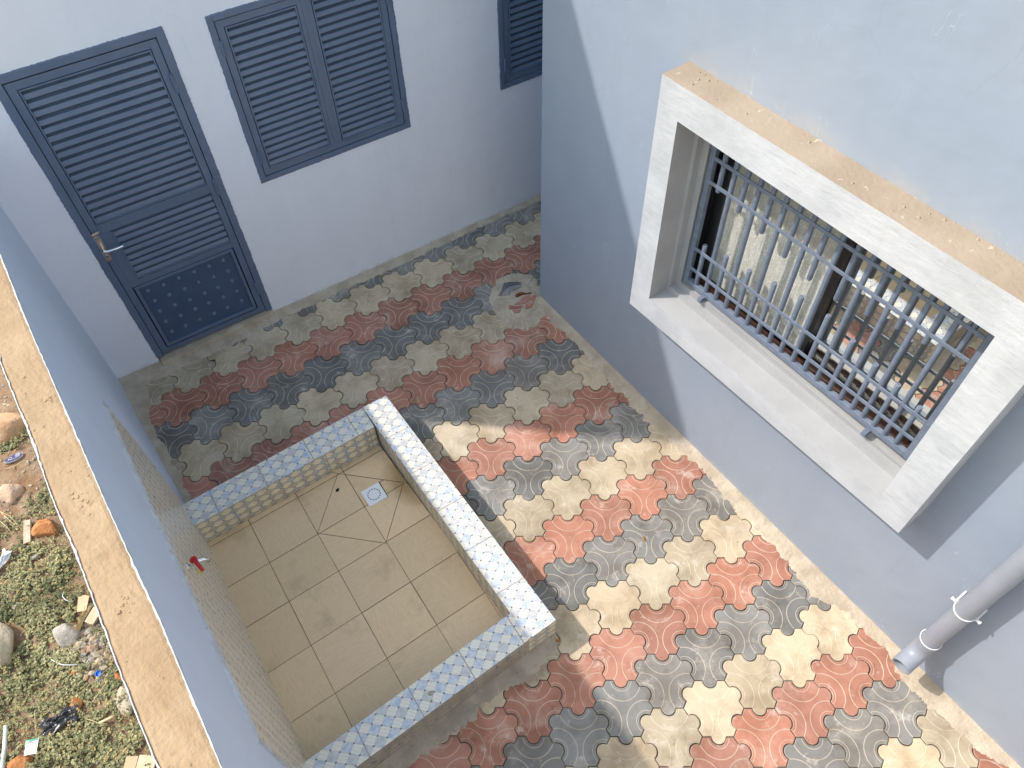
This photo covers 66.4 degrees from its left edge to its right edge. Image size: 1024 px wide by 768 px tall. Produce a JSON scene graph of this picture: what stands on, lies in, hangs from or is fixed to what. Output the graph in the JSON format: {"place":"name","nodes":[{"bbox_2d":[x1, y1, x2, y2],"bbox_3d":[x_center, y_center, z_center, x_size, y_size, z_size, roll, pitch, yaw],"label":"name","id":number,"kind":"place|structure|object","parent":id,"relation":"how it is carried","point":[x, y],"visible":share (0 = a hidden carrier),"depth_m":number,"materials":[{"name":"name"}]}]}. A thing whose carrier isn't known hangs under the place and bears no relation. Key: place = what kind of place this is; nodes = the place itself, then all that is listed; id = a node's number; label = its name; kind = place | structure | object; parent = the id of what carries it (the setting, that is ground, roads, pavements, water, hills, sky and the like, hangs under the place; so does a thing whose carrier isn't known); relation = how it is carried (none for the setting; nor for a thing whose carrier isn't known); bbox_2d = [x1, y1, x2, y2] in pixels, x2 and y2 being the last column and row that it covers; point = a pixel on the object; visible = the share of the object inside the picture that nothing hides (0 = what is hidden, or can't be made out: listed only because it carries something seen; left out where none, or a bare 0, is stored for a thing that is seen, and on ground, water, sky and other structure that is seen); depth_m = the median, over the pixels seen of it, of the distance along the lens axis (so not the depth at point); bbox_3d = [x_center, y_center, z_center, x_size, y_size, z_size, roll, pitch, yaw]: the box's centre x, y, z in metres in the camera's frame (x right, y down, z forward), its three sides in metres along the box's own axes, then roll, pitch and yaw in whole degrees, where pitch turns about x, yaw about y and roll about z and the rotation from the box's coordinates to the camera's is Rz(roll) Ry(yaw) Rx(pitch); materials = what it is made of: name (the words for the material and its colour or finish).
{"place":"outdoors","nodes":[
{"label":"outdoors","id":0,"kind":"place"},
{"bbox_2d":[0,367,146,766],"bbox_3d":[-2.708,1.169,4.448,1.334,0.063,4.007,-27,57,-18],"label":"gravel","id":1,"kind":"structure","parent":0,"point":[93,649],"depth_m":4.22,"materials":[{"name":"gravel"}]},
{"bbox_2d":[95,670,101,676],"bbox_3d":[-2.192,1.535,4.148,0.033,0.011,0.033,-33,72,-10],"label":"bottle cap","id":2,"kind":"object","parent":1,"relation":"on","point":[97,673],"visible":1,"depth_m":4.15,"materials":[{"name":"blue plastic"}]},
{"bbox_2d":[0,364,156,767],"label":"soil","id":3,"kind":"structure","parent":0,"point":[12,474],"depth_m":4.46,"materials":[{"name":"brown soil"}]},
{"bbox_2d":[0,725,7,767],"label":"plastic pipe","id":4,"kind":"object","parent":3,"relation":"on","point":[4,745],"visible":1,"depth_m":3.93,"materials":[{"name":"grey plastic"}]},
{"bbox_2d":[0,622,14,666],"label":"rock","id":5,"kind":"object","parent":3,"relation":"on","point":[7,637],"visible":0.97,"depth_m":4.19,"materials":[{"name":"grey stone"}]},
{"bbox_2d":[0,484,24,504],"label":"rock","id":6,"kind":"object","parent":3,"relation":"on","point":[10,494],"visible":1,"depth_m":4.79,"materials":[{"name":"beige stone"}]},
{"bbox_2d":[0,412,25,445],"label":"rock","id":7,"kind":"object","parent":3,"relation":"on","point":[12,424],"visible":0.73,"depth_m":5.05,"materials":[{"name":"stone"}]},
{"bbox_2d":[4,452,23,463],"bbox_3d":[-3.166,0.470,4.969,0.116,0.016,0.047,-31,58,-20],"label":"sandal sole","id":8,"kind":"object","parent":3,"relation":"on","point":[14,457],"visible":1,"depth_m":4.96,"materials":[{"name":"white rubber"}]},
{"bbox_2d":[7,754,33,767],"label":"brick chunk","id":9,"kind":"object","parent":3,"relation":"on","point":[19,761],"visible":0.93,"depth_m":3.88,"materials":[{"name":"orange brick"}]},
{"bbox_2d":[23,519,31,544],"bbox_3d":[-2.883,0.878,4.657,0.046,0.018,0.156,-20,59,-7],"label":"tile shard","id":10,"kind":"object","parent":3,"relation":"on","point":[27,536],"visible":1,"depth_m":4.65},
{"bbox_2d":[24,738,38,755],"bbox_3d":[-2.413,1.819,3.924,0.060,0.011,0.072,-9,53,-5],"label":"sachet","id":11,"kind":"object","parent":3,"relation":"on","point":[31,745],"visible":1,"depth_m":3.92,"materials":[{"name":"white plastic"}]},
{"bbox_2d":[30,551,40,560],"bbox_3d":[-2.783,1.006,4.578,0.039,0.038,0.070,23,57,18],"label":"rock","id":12,"kind":"object","parent":3,"relation":"on","point":[36,557],"visible":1,"depth_m":4.56,"materials":[{"name":"grey stone"}]},
{"bbox_2d":[31,519,58,537],"bbox_3d":[-2.783,0.856,4.666,0.161,0.107,0.109,-9,53,-5],"label":"brick chunk","id":13,"kind":"object","parent":3,"relation":"on","point":[43,527],"visible":0.98,"depth_m":4.63,"materials":[{"name":"orange brick"}]},
{"bbox_2d":[52,623,80,647],"bbox_3d":[-2.423,1.369,4.270,0.127,0.108,0.145,-38,61,-24],"label":"rock","id":14,"kind":"object","parent":3,"relation":"on","point":[65,635],"visible":0.99,"depth_m":4.24,"materials":[{"name":"grey stone"}]},
{"bbox_2d":[70,697,82,713],"bbox_3d":[-2.263,1.670,4.054,0.073,0.065,0.080,1,53,2],"label":"brick chunk","id":15,"kind":"object","parent":3,"relation":"on","point":[75,699],"visible":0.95,"depth_m":4.05,"materials":[{"name":"orange brick"}]},
{"bbox_2d":[0,425,155,767],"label":"weeds","id":16,"kind":"object","parent":3,"relation":"on","point":[114,751],"visible":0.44,"depth_m":4.16,"materials":[{"name":"green plant"}]},
{"bbox_2d":[0,548,11,567],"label":"plastic bag","id":17,"kind":"object","parent":16,"relation":"on","point":[5,557],"visible":1,"depth_m":4.53,"materials":[{"name":"white plastic"}]},
{"bbox_2d":[38,705,78,734],"bbox_3d":[-2.309,1.711,3.980,0.200,0.026,0.113,-17,54,-11],"label":"plastic bag","id":18,"kind":"object","parent":16,"relation":"on","point":[54,724],"visible":1,"depth_m":3.98,"materials":[{"name":"black plastic"}]},
{"bbox_2d":[77,595,89,611],"bbox_3d":[-2.393,1.222,4.364,0.076,0.015,0.095,-11,59,3],"label":"cardboard scrap","id":19,"kind":"object","parent":3,"relation":"on","point":[83,600],"visible":1,"depth_m":4.37,"materials":[{"name":"beige cardboard"}]},
{"bbox_2d":[75,603,91,630],"bbox_3d":[-2.370,1.286,4.310,0.040,0.041,0.187,4,53,4],"label":"dry husk","id":20,"kind":"object","parent":3,"relation":"on","point":[81,620],"visible":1,"depth_m":4.32,"materials":[{"name":"plant"}]},
{"bbox_2d":[84,607,98,624],"bbox_3d":[-2.318,1.287,4.339,0.057,0.028,0.090,18,61,8],"label":"wood block","id":21,"kind":"object","parent":3,"relation":"on","point":[92,618],"depth_m":4.33,"materials":[{"name":"beige wood"}]},
{"bbox_2d":[99,714,115,723],"bbox_3d":[-2.063,1.710,3.989,0.081,0.015,0.016,-24,56,-9],"label":"bamboo piece","id":22,"kind":"object","parent":3,"relation":"on","point":[108,718],"visible":1,"depth_m":3.98,"materials":[{"name":"wood"}]},
{"bbox_2d":[114,672,122,681],"bbox_3d":[-2.074,1.552,4.135,0.079,0.044,0.044,28,59,21],"label":"brick chunk","id":23,"kind":"object","parent":3,"relation":"on","point":[117,675],"visible":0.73,"depth_m":4.12,"materials":[{"name":"orange brick"}]},
{"bbox_2d":[112,686,132,715],"bbox_3d":[-2.013,1.649,4.061,0.100,0.057,0.166,-38,61,-24],"label":"rock","id":24,"kind":"object","parent":3,"relation":"on","point":[124,703],"visible":0.72,"depth_m":4.04,"materials":[{"name":"grey stone"}]},
{"bbox_2d":[124,756,138,767],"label":"board","id":25,"kind":"object","parent":3,"relation":"on","point":[131,761],"visible":1,"depth_m":3.88,"materials":[{"name":"wood"}]},
{"bbox_2d":[136,755,155,767],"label":"board","id":26,"kind":"object","parent":3,"relation":"on","point":[143,760],"visible":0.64,"depth_m":3.87,"materials":[{"name":"brown wood"}]},
{"bbox_2d":[0,0,542,378],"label":"courtyard house","id":27,"kind":"structure","parent":0,"point":[180,179],"depth_m":4.78,"materials":[{"name":"paint"}]},
{"bbox_2d":[0,26,271,357],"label":"door","id":28,"kind":"structure","parent":27,"relation":"in","point":[119,116],"depth_m":4.46,"materials":[{"name":"blue metal"}]},
{"bbox_2d":[204,0,410,183],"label":"window","id":29,"kind":"structure","parent":27,"relation":"in","point":[309,82],"depth_m":4.62,"materials":[{"name":"blue metal"}]},
{"bbox_2d":[497,0,542,89],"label":"window","id":30,"kind":"structure","parent":27,"relation":"in","point":[520,22],"depth_m":5.24,"materials":[{"name":"blue metal"}]},
{"bbox_2d":[145,201,1008,767],"bbox_3d":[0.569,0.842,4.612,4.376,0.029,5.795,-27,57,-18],"label":"paving","id":31,"kind":"structure","parent":0,"point":[521,381],"depth_m":4.60,"materials":[{"name":"concrete"}]},
{"bbox_2d":[118,377,191,502],"bbox_3d":[-2.265,0.383,5.008,0.157,0.037,1.332,-27,57,-18],"label":"mortar edge","id":32,"kind":"object","parent":31,"relation":"on","point":[137,394],"visible":0.78,"depth_m":5.11,"materials":[{"name":"beige concrete"}]},
{"bbox_2d":[122,195,540,384],"bbox_3d":[-0.523,-1.083,6.069,5.020,0.031,0.155,-27,57,-18],"label":"mortar edge","id":33,"kind":"object","parent":31,"relation":"on","point":[152,372],"visible":0.63,"depth_m":5.74,"materials":[{"name":"beige concrete"}]},
{"bbox_2d":[184,396,555,767],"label":"wash basin","id":34,"kind":"object","parent":31,"relation":"on","point":[386,609],"visible":0.92,"depth_m":4.37,"materials":[{"name":"tile"}]},
{"bbox_2d":[375,634,559,767],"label":"mortar edge","id":35,"kind":"object","parent":31,"relation":"on","point":[523,669],"visible":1,"depth_m":3.99,"materials":[{"name":"grey concrete"}]},
{"bbox_2d":[488,273,546,330],"bbox_3d":[0.054,-0.614,5.696,0.449,0.044,0.553,-27,57,-18],"label":"inspection cover","id":36,"kind":"object","parent":31,"relation":"on","point":[512,300],"visible":0.99,"depth_m":5.69,"materials":[{"name":"concrete"}]},
{"bbox_2d":[536,296,1020,767],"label":"mortar edge","id":37,"kind":"object","parent":31,"relation":"on","point":[824,588],"visible":0.98,"depth_m":4.43,"materials":[{"name":"beige concrete"}]},
{"bbox_2d":[540,0,1023,767],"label":"side house","id":38,"kind":"structure","parent":0,"point":[782,266],"depth_m":3.42,"materials":[{"name":"paint"}]},
{"bbox_2d":[691,151,988,447],"bbox_3d":[1.395,-0.434,3.447,0.094,0.987,1.432,-30,58,-20],"label":"window grille","id":39,"kind":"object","parent":38,"relation":"in","point":[946,369],"depth_m":3.50,"materials":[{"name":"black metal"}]},
{"bbox_2d":[892,544,1023,674],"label":"downpipe","id":40,"kind":"object","parent":38,"relation":"attached to","point":[1003,578],"visible":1,"depth_m":3.41,"materials":[{"name":"grey plastic"}]},
{"label":"ground","id":41,"kind":"structure","parent":0,"visible":0},
{"bbox_2d":[0,205,307,767],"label":"boundary wall","id":42,"kind":"structure","parent":41,"relation":"on","point":[199,687],"depth_m":2.80,"materials":[{"name":"paint"}]},
{"bbox_2d":[186,556,210,574],"bbox_3d":[-1.353,0.789,3.385,0.095,0.077,0.089,-27,57,-18],"label":"tap","id":43,"kind":"object","parent":42,"relation":"attached to","point":[195,560],"visible":0.98,"depth_m":3.38,"materials":[{"name":"silver metal"}]}
]}

